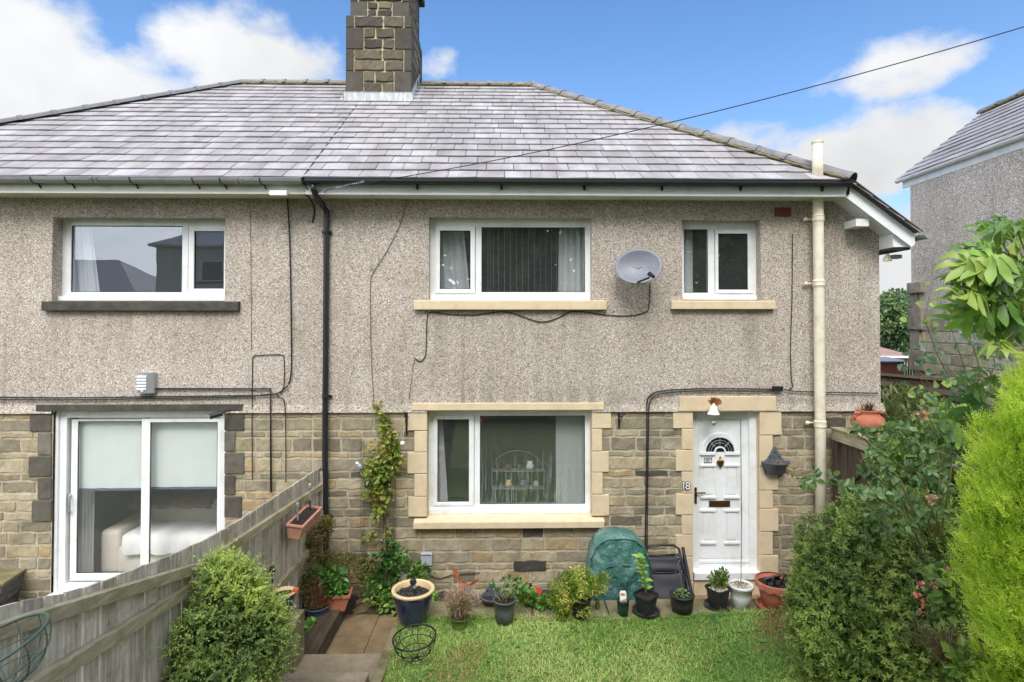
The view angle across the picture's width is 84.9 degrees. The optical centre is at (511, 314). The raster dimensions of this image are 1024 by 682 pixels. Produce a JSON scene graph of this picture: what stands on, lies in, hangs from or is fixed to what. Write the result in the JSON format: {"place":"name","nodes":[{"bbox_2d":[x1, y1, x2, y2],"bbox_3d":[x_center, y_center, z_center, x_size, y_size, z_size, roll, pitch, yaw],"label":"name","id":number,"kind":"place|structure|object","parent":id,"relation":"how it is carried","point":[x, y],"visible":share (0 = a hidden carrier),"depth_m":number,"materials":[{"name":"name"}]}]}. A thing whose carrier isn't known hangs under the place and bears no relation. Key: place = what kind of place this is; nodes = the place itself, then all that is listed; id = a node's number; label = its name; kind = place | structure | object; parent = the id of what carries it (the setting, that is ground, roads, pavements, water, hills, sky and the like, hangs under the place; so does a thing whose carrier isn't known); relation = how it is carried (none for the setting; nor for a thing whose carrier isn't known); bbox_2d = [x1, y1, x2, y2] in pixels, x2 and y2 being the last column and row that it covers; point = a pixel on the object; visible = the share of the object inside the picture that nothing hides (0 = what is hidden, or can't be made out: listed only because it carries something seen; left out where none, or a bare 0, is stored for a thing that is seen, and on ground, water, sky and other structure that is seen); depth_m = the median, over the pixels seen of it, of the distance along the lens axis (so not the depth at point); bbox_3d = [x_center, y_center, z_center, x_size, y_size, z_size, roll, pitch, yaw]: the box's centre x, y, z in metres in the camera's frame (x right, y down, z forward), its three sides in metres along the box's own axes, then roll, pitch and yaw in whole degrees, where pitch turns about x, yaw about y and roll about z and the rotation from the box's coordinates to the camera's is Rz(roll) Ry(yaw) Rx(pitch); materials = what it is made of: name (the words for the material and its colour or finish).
{"place":"outdoors","nodes":[
{"label":"outdoors","id":0,"kind":"place"},
{"bbox_2d":[51,338,912,592],"bbox_3d":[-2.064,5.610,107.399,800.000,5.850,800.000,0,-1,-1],"label":"ground","id":1,"kind":"structure","parent":0,"point":[881,341],"depth_m":20.64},
{"bbox_2d":[0,467,322,681],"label":"garden fence","id":2,"kind":"object","parent":1,"relation":"on","point":[116,628],"visible":0.54,"depth_m":3.65,"materials":[{"name":"grey wood"}]},
{"bbox_2d":[0,612,51,681],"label":"wire basket","id":3,"kind":"object","parent":2,"relation":"hanging from","point":[35,635],"visible":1,"depth_m":2.41,"materials":[{"name":"metal"}]},
{"bbox_2d":[285,505,322,539],"bbox_3d":[-2.329,2.327,6.300,0.195,0.180,0.644,0,-1,-1],"label":"hanging trough","id":4,"kind":"object","parent":2,"relation":"hanging from","point":[308,518],"visible":0.98,"depth_m":6.18,"materials":[{"name":"plastic"}]},
{"bbox_2d":[0,79,359,601],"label":"semi detached house","id":5,"kind":"structure","parent":1,"relation":"on","point":[159,193],"depth_m":7.41,"materials":[{"name":"stone"}]},
{"bbox_2d":[78,488,94,571],"bbox_3d":[-5.879,2.968,7.758,0.184,1.236,0.078,0,-1,-1],"label":"curtain","id":6,"kind":"object","parent":5,"relation":"hanging from","point":[86,541],"visible":0.82,"depth_m":7.75,"materials":[{"name":"white fabric"}]},
{"bbox_2d":[74,226,99,291],"bbox_3d":[-5.863,-0.728,7.703,0.428,1.215,0.068,0,-1,-1],"label":"curtain","id":7,"kind":"object","parent":5,"relation":"hanging from","point":[86,276],"visible":0.62,"depth_m":7.70,"materials":[{"name":"white fabric"}]},
{"bbox_2d":[78,418,142,490],"bbox_3d":[-5.400,1.798,7.532,0.873,1.118,0.016,0,-1,-1],"label":"roller blind","id":8,"kind":"object","parent":5,"relation":"attached to","point":[110,456],"visible":0.79,"depth_m":7.53,"materials":[{"name":"white fabric"}]},
{"bbox_2d":[47,411,224,595],"bbox_3d":[-4.891,2.464,7.396,2.311,2.454,0.260,0,-1,-1],"label":"patio door","id":9,"kind":"structure","parent":5,"relation":"in","point":[66,576],"depth_m":7.43,"materials":[{"name":"white plastic"}]},
{"bbox_2d":[58,220,225,300],"bbox_3d":[-4.923,-0.745,7.569,2.335,1.145,0.145,0,-1,-1],"label":"window","id":10,"kind":"structure","parent":5,"relation":"in","point":[189,292],"depth_m":7.56,"materials":[{"name":"white plastic"}]},
{"bbox_2d":[0,393,286,481],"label":"cable","id":11,"kind":"object","parent":5,"relation":"attached to","point":[181,397],"visible":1,"depth_m":7.34,"materials":[{"name":"black plastic"}]},
{"bbox_2d":[0,199,291,397],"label":"cable","id":12,"kind":"object","parent":5,"relation":"attached to","point":[213,395],"visible":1,"depth_m":7.36,"materials":[{"name":"black plastic"}]},
{"bbox_2d":[136,372,156,392],"bbox_3d":[-4.785,0.886,7.317,0.225,0.266,0.117,0,-1,-1],"label":"vent cover","id":13,"kind":"object","parent":5,"relation":"attached to","point":[146,382],"visible":1,"depth_m":7.29,"materials":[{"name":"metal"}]},
{"bbox_2d":[101,498,216,571],"bbox_3d":[-4.870,3.232,8.393,1.926,0.870,0.980,0,-1,-1],"label":"sofa","id":14,"kind":"object","parent":5,"relation":"on","point":[114,558],"visible":0.24,"depth_m":7.96,"materials":[{"name":"beige fabric"}]},
{"bbox_2d":[122,520,215,554],"bbox_3d":[-4.808,3.227,8.133,1.342,0.284,0.602,0,-1,-1],"label":"throw","id":15,"kind":"object","parent":14,"relation":"on","point":[171,537],"visible":0.68,"depth_m":7.89,"materials":[{"name":"white fabric"}]},
{"bbox_2d":[126,491,216,508],"bbox_3d":[-5.109,2.830,8.574,1.276,0.124,0.522,0,-1,-1],"label":"throw","id":16,"kind":"object","parent":14,"relation":"on","point":[179,499],"visible":0.88,"depth_m":8.40,"materials":[{"name":"grey fabric"}]},
{"bbox_2d":[151,417,219,488],"bbox_3d":[-4.412,1.793,7.557,0.944,1.106,0.016,0,-1,-1],"label":"roller blind","id":17,"kind":"object","parent":5,"relation":"attached to","point":[184,455],"visible":0.76,"depth_m":7.55,"materials":[{"name":"white fabric"}]},
{"bbox_2d":[155,388,271,492],"bbox_3d":[-3.925,1.642,7.351,1.544,1.371,0.026,0,-1,-1],"label":"cable","id":18,"kind":"object","parent":5,"relation":"attached to","point":[236,389],"visible":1,"depth_m":7.35,"materials":[{"name":"black plastic"}]},
{"bbox_2d":[208,409,230,418],"bbox_3d":[-3.764,1.287,7.258,0.096,0.099,0.312,-1,-1,39],"label":"security camera","id":19,"kind":"object","parent":5,"relation":"attached to","point":[215,414],"visible":1,"depth_m":7.19,"materials":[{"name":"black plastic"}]},
{"bbox_2d":[252,354,284,479],"bbox_3d":[-3.216,1.342,7.383,0.431,1.650,0.012,0,-1,-1],"label":"cable","id":20,"kind":"object","parent":5,"relation":"attached to","point":[252,400],"visible":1,"depth_m":7.38,"materials":[{"name":"black plastic"}]},
{"bbox_2d":[269,190,287,195],"bbox_3d":[-2.959,-1.543,7.101,0.219,0.063,0.058,0,-1,-1],"label":"junction box","id":21,"kind":"object","parent":5,"relation":"attached to","point":[278,192],"visible":1,"depth_m":7.07,"materials":[{"name":"white plastic"}]},
{"bbox_2d":[157,536,304,681],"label":"box bush","id":22,"kind":"object","parent":1,"relation":"on","point":[240,637],"visible":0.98,"depth_m":4.17,"materials":[{"name":"green plant"}]},
{"bbox_2d":[257,609,304,681],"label":"retaining wall","id":23,"kind":"structure","parent":1,"relation":"on","point":[299,629],"depth_m":5.47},
{"bbox_2d":[272,586,296,611],"bbox_3d":[-2.296,2.881,5.642,0.238,0.197,0.238,0,-1,-1],"label":"glazed pot","id":24,"kind":"object","parent":23,"relation":"on","point":[285,589],"visible":0.42,"depth_m":5.66,"materials":[{"name":"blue ceramic"}]},
{"bbox_2d":[279,672,368,681],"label":"step","id":25,"kind":"object","parent":1,"relation":"on","point":[335,677],"visible":0.55,"depth_m":5.07,"materials":[{"name":"concrete"}]},
{"bbox_2d":[294,653,381,681],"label":"step","id":26,"kind":"object","parent":1,"relation":"on","point":[322,663],"visible":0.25,"depth_m":5.52,"materials":[{"name":"concrete"}]},
{"bbox_2d":[371,627,396,681],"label":"kerb","id":27,"kind":"structure","parent":1,"relation":"on","point":[381,669],"depth_m":5.41,"materials":[{"name":"beige concrete"}]},
{"bbox_2d":[346,590,449,613],"bbox_3d":[-1.614,3.690,7.169,1.650,0.147,0.424,0,-1,-1],"label":"planting bed","id":28,"kind":"object","parent":1,"relation":"on","point":[352,603],"visible":0.29,"depth_m":7.11,"materials":[{"name":"brown soil"}]},
{"bbox_2d":[356,537,440,614],"bbox_3d":[-1.428,3.310,7.057,1.100,0.882,0.596,0,-1,-1],"label":"shrub","id":29,"kind":"object","parent":28,"relation":"on","point":[385,596],"visible":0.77,"depth_m":7.09,"materials":[{"name":"green plant"}]},
{"bbox_2d":[303,0,932,597],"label":"semi detached house","id":30,"kind":"structure","parent":1,"relation":"on","point":[775,232],"depth_m":7.51,"materials":[{"name":"stone"}]},
{"bbox_2d":[359,400,404,563],"bbox_3d":[-1.694,2.196,7.282,0.604,2.156,0.333,0,-1,-1],"label":"climbing plant","id":31,"kind":"object","parent":30,"relation":"attached to","point":[386,460],"visible":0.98,"depth_m":7.29,"materials":[{"name":"green plant"}]},
{"bbox_2d":[370,204,405,402],"bbox_3d":[-1.647,-0.141,7.439,0.475,2.686,0.009,0,-1,-1],"label":"cable","id":32,"kind":"object","parent":30,"relation":"attached to","point":[370,302],"visible":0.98,"depth_m":7.43,"materials":[{"name":"brown metal"}]},
{"bbox_2d":[438,420,447,500],"bbox_3d":[-0.964,1.987,7.729,0.183,1.534,0.031,0,-1,-1],"label":"curtain","id":33,"kind":"object","parent":30,"relation":"hanging from","point":[442,489],"visible":0.47,"depth_m":7.73,"materials":[{"name":"white fabric"}]},
{"bbox_2d":[421,552,479,578],"bbox_3d":[-0.811,3.310,7.377,0.778,0.355,0.064,0,-1,-1],"label":"cable box","id":34,"kind":"object","parent":30,"relation":"attached to","point":[426,557],"visible":0.79,"depth_m":7.35,"materials":[{"name":"grey paint"}]},
{"bbox_2d":[441,231,468,288],"bbox_3d":[-0.828,-0.744,7.800,0.516,1.216,0.066,0,-1,-1],"label":"curtain","id":35,"kind":"object","parent":30,"relation":"hanging from","point":[454,272],"visible":0.51,"depth_m":7.80,"materials":[{"name":"white fabric"}]},
{"bbox_2d":[427,410,591,513],"bbox_3d":[-0.033,1.970,7.605,2.247,1.464,0.125,0,-1,-1],"label":"window","id":36,"kind":"structure","parent":30,"relation":"in","point":[474,505],"depth_m":7.58,"materials":[{"name":"white plastic"}]},
{"bbox_2d":[430,219,589,299],"bbox_3d":[-0.023,-0.761,7.638,2.241,1.146,0.095,0,-1,-1],"label":"window","id":37,"kind":"structure","parent":30,"relation":"in","point":[475,292],"depth_m":7.60,"materials":[{"name":"white plastic"}]},
{"bbox_2d":[492,450,543,489],"bbox_3d":[0.086,2.471,8.021,0.755,1.059,0.180,0,-1,-1],"label":"display shelf","id":38,"kind":"object","parent":30,"relation":"attached to","point":[505,487],"visible":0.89,"depth_m":8.00,"materials":[{"name":"grey glass"}]},
{"bbox_2d":[487,228,556,291],"bbox_3d":[0.143,-0.771,7.789,1.033,1.091,0.069,0,-1,-1],"label":"vertical blind","id":39,"kind":"object","parent":30,"relation":"attached to","point":[516,260],"visible":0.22,"depth_m":7.79,"materials":[{"name":"black fabric"}]},
{"bbox_2d":[415,283,649,361],"bbox_3d":[0.282,0.094,7.472,3.149,1.053,0.013,0,-1,-1],"label":"cable","id":40,"kind":"object","parent":30,"relation":"attached to","point":[526,317],"visible":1,"depth_m":7.47,"materials":[{"name":"black plastic"}]},
{"bbox_2d":[556,416,583,502],"bbox_3d":[0.839,1.955,7.725,0.475,1.419,0.040,0,-1,-1],"label":"curtain","id":41,"kind":"object","parent":30,"relation":"attached to","point":[569,458],"visible":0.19,"depth_m":7.72,"materials":[{"name":"white fabric"}]},
{"bbox_2d":[558,228,583,291],"bbox_3d":[0.871,-0.743,7.832,0.469,1.216,0.068,0,-1,-1],"label":"curtain","id":42,"kind":"object","parent":30,"relation":"hanging from","point":[571,261],"visible":0.53,"depth_m":7.83,"materials":[{"name":"white fabric"}]},
{"bbox_2d":[614,248,662,284],"bbox_3d":[1.673,-0.629,7.260,0.578,0.487,0.414,-1,-1,42],"label":"satellite dish","id":43,"kind":"object","parent":30,"relation":"attached to","point":[636,266],"visible":1,"depth_m":7.27,"materials":[{"name":"grey paint"}]},
{"bbox_2d":[324,26,1023,192],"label":"service wire","id":44,"kind":"object","parent":30,"relation":"attached to","point":[361,182],"visible":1,"depth_m":5.77,"materials":[{"name":"metal"}]},
{"bbox_2d":[684,230,692,291],"bbox_3d":[2.445,-0.733,7.821,0.155,1.190,0.038,0,-1,-1],"label":"curtain","id":45,"kind":"object","parent":30,"relation":"hanging from","point":[688,263],"visible":0.58,"depth_m":7.82,"materials":[{"name":"white fabric"}]},
{"bbox_2d":[645,388,771,547],"bbox_3d":[2.625,2.147,7.471,1.735,2.339,0.018,0,-1,-1],"label":"cable","id":46,"kind":"object","parent":30,"relation":"attached to","point":[647,434],"visible":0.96,"depth_m":7.46,"materials":[{"name":"black plastic"}]},
{"bbox_2d":[707,396,721,414],"bbox_3d":[2.646,1.190,7.371,0.176,0.239,0.170,1,-1,-32],"label":"door bell ornament","id":47,"kind":"object","parent":30,"relation":"hanging from","point":[714,402],"depth_m":7.34,"materials":[{"name":"white ceramic"}]},
{"bbox_2d":[682,222,756,299],"bbox_3d":[2.820,-0.750,7.702,1.129,1.120,0.115,0,-1,-1],"label":"window","id":48,"kind":"structure","parent":30,"relation":"in","point":[713,292],"depth_m":7.69,"materials":[{"name":"white plastic"}]},
{"bbox_2d":[692,411,758,579],"bbox_3d":[2.865,2.411,7.575,0.892,2.242,0.240,0,-1,-1],"label":"front door","id":49,"kind":"structure","parent":30,"relation":"in","point":[720,451],"depth_m":7.61,"materials":[{"name":"white plastic"}]},
{"bbox_2d":[761,446,789,474],"bbox_3d":[3.509,1.936,7.390,0.374,0.369,0.192,0,-1,-1],"label":"wall planter","id":50,"kind":"object","parent":30,"relation":"attached to","point":[774,463],"visible":1,"depth_m":7.43,"materials":[{"name":"grey plastic"}]},
{"bbox_2d":[790,234,792,388],"bbox_3d":[3.756,-0.047,7.542,0.072,2.099,0.011,0,-1,-1],"label":"cable","id":51,"kind":"object","parent":30,"relation":"attached to","point":[791,310],"visible":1,"depth_m":7.54,"materials":[{"name":"black plastic"}]},
{"bbox_2d":[784,389,877,393],"bbox_3d":[4.282,1.024,7.517,1.277,0.070,0.016,0,-1,-1],"label":"cable","id":52,"kind":"object","parent":30,"relation":"attached to","point":[834,392],"visible":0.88,"depth_m":7.51,"materials":[{"name":"black plastic"}]},
{"bbox_2d":[883,251,901,260],"bbox_3d":[5.089,-0.809,7.512,0.215,0.170,0.115,0,-1,-1],"label":"floodlight","id":53,"kind":"object","parent":30,"relation":"attached to","point":[887,257],"visible":0.96,"depth_m":7.47,"materials":[{"name":"grey metal"}]},
{"bbox_2d":[427,598,842,621],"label":"paving edge","id":54,"kind":"structure","parent":1,"relation":"on","point":[610,606],"depth_m":6.38,"materials":[{"name":"stone"}]},
{"bbox_2d":[452,566,478,587],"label":"garden shears","id":55,"kind":"object","parent":54,"relation":"on","point":[456,575],"visible":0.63,"depth_m":6.71,"materials":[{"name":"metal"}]},
{"bbox_2d":[479,581,499,605],"bbox_3d":[-0.232,3.264,6.485,0.312,0.299,0.192,0,-1,-1],"label":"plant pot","id":56,"kind":"object","parent":54,"relation":"on","point":[487,596],"visible":0.59,"depth_m":6.55,"materials":[{"name":"grey plastic"}]},
{"bbox_2d":[488,574,521,625],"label":"potted sprouting plant","id":57,"kind":"object","parent":54,"relation":"on","point":[504,605],"visible":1,"depth_m":6.10,"materials":[{"name":"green plant"}]},
{"bbox_2d":[502,575,555,610],"bbox_3d":[0.228,3.333,6.524,0.731,0.486,0.405,0,-1,-1],"label":"nasturtium","id":58,"kind":"object","parent":54,"relation":"on","point":[542,600],"visible":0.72,"depth_m":6.47,"materials":[{"name":"green plant"}]},
{"bbox_2d":[547,565,612,622],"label":"shrub","id":59,"kind":"object","parent":54,"relation":"on","point":[579,600],"visible":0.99,"depth_m":6.20,"materials":[{"name":"green plant"}]},
{"bbox_2d":[616,590,629,616],"bbox_3d":[1.244,3.227,6.279,0.146,0.266,0.146,0,-1,-1],"label":"nursery pot","id":60,"kind":"object","parent":54,"relation":"on","point":[623,600],"visible":1,"depth_m":6.24,"materials":[{"name":"green plastic"}]},
{"bbox_2d":[632,553,659,618],"bbox_3d":[1.511,3.037,6.326,0.316,0.649,0.314,0,-1,-1],"label":"potted sapling","id":61,"kind":"object","parent":54,"relation":"on","point":[644,606],"visible":1,"depth_m":6.30,"materials":[{"name":"black plastic"}]},
{"bbox_2d":[669,554,694,615],"bbox_3d":[1.929,3.043,6.359,0.284,0.636,0.284,0,-1,-1],"label":"hanging pot","id":62,"kind":"object","parent":54,"relation":"on","point":[682,600],"visible":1,"depth_m":6.29,"materials":[{"name":"black plastic"}]},
{"bbox_2d":[704,566,732,611],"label":"potted shrub","id":63,"kind":"object","parent":54,"relation":"on","point":[718,591],"visible":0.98,"depth_m":6.42,"materials":[{"name":"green plant"}]},
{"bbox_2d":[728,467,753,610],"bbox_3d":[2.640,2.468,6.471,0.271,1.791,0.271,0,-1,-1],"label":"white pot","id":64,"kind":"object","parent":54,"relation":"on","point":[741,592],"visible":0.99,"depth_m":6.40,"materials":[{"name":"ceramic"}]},
{"bbox_2d":[754,572,791,612],"bbox_3d":[3.032,3.205,6.435,0.450,0.315,0.450,0,-1,-1],"label":"ribbed terracotta pot","id":65,"kind":"object","parent":54,"relation":"on","point":[770,597],"visible":0.59,"depth_m":6.35,"materials":[{"name":"ceramic"}]},
{"bbox_2d":[880,357,904,374],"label":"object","id":66,"kind":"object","parent":1,"relation":"on","point":[888,365],"visible":0.31,"depth_m":13.26,"materials":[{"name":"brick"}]},
{"bbox_2d":[880,347,907,365],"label":"distant house","id":67,"kind":"structure","parent":1,"relation":"on","point":[884,352],"depth_m":44.55,"materials":[{"name":"stone"}]},
{"bbox_2d":[880,287,909,352],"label":"broadleaf tree","id":68,"kind":"object","parent":1,"relation":"on","point":[894,329],"visible":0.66,"depth_m":57.34,"materials":[{"name":"green plant"}]},
{"bbox_2d":[830,427,1015,653],"bbox_3d":[4.354,2.607,5.785,0.170,2.289,3.310,0,-1,-1],"label":"side fence","id":69,"kind":"object","parent":1,"relation":"on","point":[848,448],"visible":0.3,"depth_m":7.13,"materials":[{"name":"brown wood"}]},
{"bbox_2d":[850,402,887,433],"bbox_3d":[4.522,1.301,7.117,0.393,0.395,0.393,-1,-1,44],"label":"terracotta urn","id":70,"kind":"object","parent":69,"relation":"on","point":[868,416],"visible":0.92,"depth_m":7.01,"materials":[{"name":"orange ceramic"}]},
{"bbox_2d":[880,373,979,406],"bbox_3d":[7.549,1.764,9.782,0.110,1.386,2.144,1,-1,-41],"label":"boundary fence","id":71,"kind":"object","parent":1,"relation":"on","point":[911,380],"visible":0.15,"depth_m":10.02,"materials":[{"name":"brown wood"}]},
{"bbox_2d":[894,89,1023,417],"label":"neighbouring house","id":72,"kind":"structure","parent":1,"relation":"on","point":[972,172],"depth_m":10.10,"materials":[{"name":"stone"}]},
{"bbox_2d":[926,214,1023,363],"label":"leaved shrub","id":73,"kind":"object","parent":1,"relation":"on","point":[982,274],"visible":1,"depth_m":3.77,"materials":[{"name":"green plant"}]},
{"bbox_2d":[0,0,1023,295],"label":"sky","id":74,"kind":"structure","parent":0,"point":[672,60],"materials":[{"name":"blue"}]},
{"bbox_2d":[326,595,811,653],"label":"path","id":75,"kind":"structure","parent":0,"point":[356,633],"depth_m":6.57,"materials":[{"name":"stone"}]},
{"bbox_2d":[304,611,309,638],"bbox_3d":[-2.334,3.679,6.508,0.426,0.170,1.690,0,-1,-1],"label":"planting bed","id":76,"kind":"object","parent":75,"relation":"on","point":[306,617],"depth_m":6.42,"materials":[{"name":"brown soil"}]},
{"bbox_2d":[302,575,329,619],"bbox_3d":[-2.311,3.329,6.641,0.332,0.515,0.299,0,-1,26],"label":"blue bowl planter","id":77,"kind":"object","parent":76,"relation":"on","point":[315,607],"visible":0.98,"depth_m":6.58,"materials":[{"name":"plant"}]},
{"bbox_2d":[304,560,352,611],"bbox_3d":[-2.236,3.268,6.792,0.600,0.581,0.426,0,-1,-1],"label":"terracotta trough","id":78,"kind":"object","parent":76,"relation":"on","point":[339,592],"visible":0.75,"depth_m":6.71,"materials":[{"name":"ceramic"}]},
{"bbox_2d":[299,512,379,602],"bbox_3d":[-2.208,2.965,6.950,1.100,1.113,0.492,1,-1,-30],"label":"red tinged shrub","id":79,"kind":"object","parent":76,"relation":"on","point":[324,536],"visible":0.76,"depth_m":6.91,"materials":[{"name":"green plant"}]},
{"bbox_2d":[304,603,347,653],"bbox_3d":[-2.156,3.632,6.386,0.220,0.220,1.315,0,-1,-1],"label":"timber sleeper","id":80,"kind":"object","parent":75,"relation":"on","point":[320,636],"visible":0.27,"depth_m":6.27,"materials":[{"name":"brown wood"}]},
{"bbox_2d":[585,527,651,603],"bbox_3d":[1.320,3.215,6.979,0.841,1.016,0.486,0,-1,-1],"label":"greenhouse cover","id":81,"kind":"object","parent":75,"relation":"on","point":[611,550],"visible":0.66,"depth_m":6.82,"materials":[{"name":"green plastic"}]},
{"bbox_2d":[646,543,694,598],"bbox_3d":[1.945,3.323,6.952,0.630,0.789,0.495,0,-1,-1],"label":"folded garden chair","id":82,"kind":"object","parent":75,"relation":"on","point":[663,570],"visible":0.62,"depth_m":7.00,"materials":[{"name":"black fabric"}]},
{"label":"planting bed","id":83,"kind":"structure","parent":75,"relation":"on","visible":0},
{"bbox_2d":[304,616,319,632],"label":"leafy seedling","id":84,"kind":"object","parent":83,"relation":"on","point":[310,622],"visible":0.61,"depth_m":6.40,"materials":[{"name":"green plant"}]},
{"bbox_2d":[383,605,975,681],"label":"lawn","id":85,"kind":"structure","parent":0,"point":[392,673],"depth_m":5.56,"materials":[{"name":"green plant"}]},
{"bbox_2d":[392,623,436,661],"bbox_3d":[-0.949,3.224,5.447,0.430,0.229,0.429,0,-1,-1],"label":"wire basket","id":86,"kind":"object","parent":85,"relation":"on","point":[411,651],"visible":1,"depth_m":5.46,"materials":[{"name":"black metal"}]},
{"bbox_2d":[439,582,481,632],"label":"potted lavender","id":87,"kind":"object","parent":85,"relation":"on","point":[458,611],"visible":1,"depth_m":5.96,"materials":[{"name":"plant"}]},
{"bbox_2d":[785,406,971,549],"bbox_3d":[2.671,1.252,3.949,1.630,1.201,0.513,1,-1,-27],"label":"rose bush","id":88,"kind":"object","parent":85,"relation":"on","point":[898,502],"visible":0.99,"depth_m":4.06,"materials":[{"name":"green plant"}]},
{"bbox_2d":[779,481,991,681],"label":"rounded bush","id":89,"kind":"object","parent":85,"relation":"on","point":[836,641],"visible":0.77,"depth_m":4.82,"materials":[{"name":"green plant"}]},
{"bbox_2d":[912,560,972,629],"bbox_3d":[2.761,1.857,3.654,0.454,0.542,0.330,0,-1,-1],"label":"flowering shrub","id":90,"kind":"object","parent":85,"relation":"on","point":[939,595],"visible":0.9,"depth_m":3.59,"materials":[{"name":"green plant"}]},
{"bbox_2d":[924,368,1009,583],"bbox_3d":[3.535,1.426,4.307,0.591,2.044,0.831,-1,-1,32],"label":"leaved shrub","id":91,"kind":"object","parent":85,"relation":"on","point":[970,398],"visible":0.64,"depth_m":4.22,"materials":[{"name":"green plant"}]},
{"bbox_2d":[941,634,998,681],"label":"plant","id":92,"kind":"object","parent":85,"relation":"on","point":[952,653],"visible":0.84,"depth_m":3.27,"materials":[{"name":"green plant"}]},
{"bbox_2d":[939,348,1023,681],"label":"golden conifer","id":93,"kind":"object","parent":85,"relation":"on","point":[998,472],"visible":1,"depth_m":3.14,"materials":[{"name":"green plant"}]},
{"bbox_2d":[896,612,984,666],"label":"dead twigs","id":94,"kind":"object","parent":93,"relation":"on","point":[942,657],"visible":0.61,"depth_m":3.67,"materials":[{"name":"brown plant"}]},
{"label":"patio","id":95,"kind":"structure","parent":0,"visible":0},
{"bbox_2d":[0,568,25,605],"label":"raised planter","id":96,"kind":"object","parent":95,"relation":"on","point":[11,580],"visible":0.76,"depth_m":7.13,"materials":[{"name":"brown wood"}]},
{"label":"earth bank","id":97,"kind":"structure","parent":0,"visible":0},
{"bbox_2d":[881,380,926,401],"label":"trailing plant","id":98,"kind":"object","parent":97,"relation":"on","point":[897,385],"visible":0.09,"depth_m":8.43,"materials":[{"name":"green plant"}]},
{"bbox_2d":[880,383,951,439],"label":"grassy clump","id":99,"kind":"object","parent":97,"relation":"on","point":[901,405],"visible":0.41,"depth_m":7.79,"materials":[{"name":"green plant"}]},
{"bbox_2d":[864,402,978,527],"bbox_3d":[4.360,1.569,5.894,1.091,1.193,1.814,-1,-1,45],"label":"leafy shrub","id":100,"kind":"object","parent":97,"relation":"on","point":[898,454],"visible":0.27,"depth_m":5.67,"materials":[{"name":"green plant"}]},
{"bbox_2d":[897,281,1018,429],"bbox_3d":[4.563,0.451,5.751,1.120,1.645,0.659,0,-1,-1],"label":"climbing vine","id":101,"kind":"object","parent":100,"relation":"on","point":[928,371],"visible":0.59,"depth_m":5.83,"materials":[{"name":"green plant"}]},
{"bbox_3d":[-1.096,3.569,5.945,0.368,0.370,0.548,0,-1,-1],"label":"stone block","id":102,"kind":"object","parent":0,"visible":0},
{"bbox_2d":[391,579,434,627],"bbox_3d":[-1.085,3.177,6.142,0.471,0.361,0.471,0,-1,-1],"label":"glazed pot","id":103,"kind":"object","parent":102,"relation":"on","point":[411,606],"visible":0.95,"depth_m":6.01,"materials":[{"name":"blue ceramic"}]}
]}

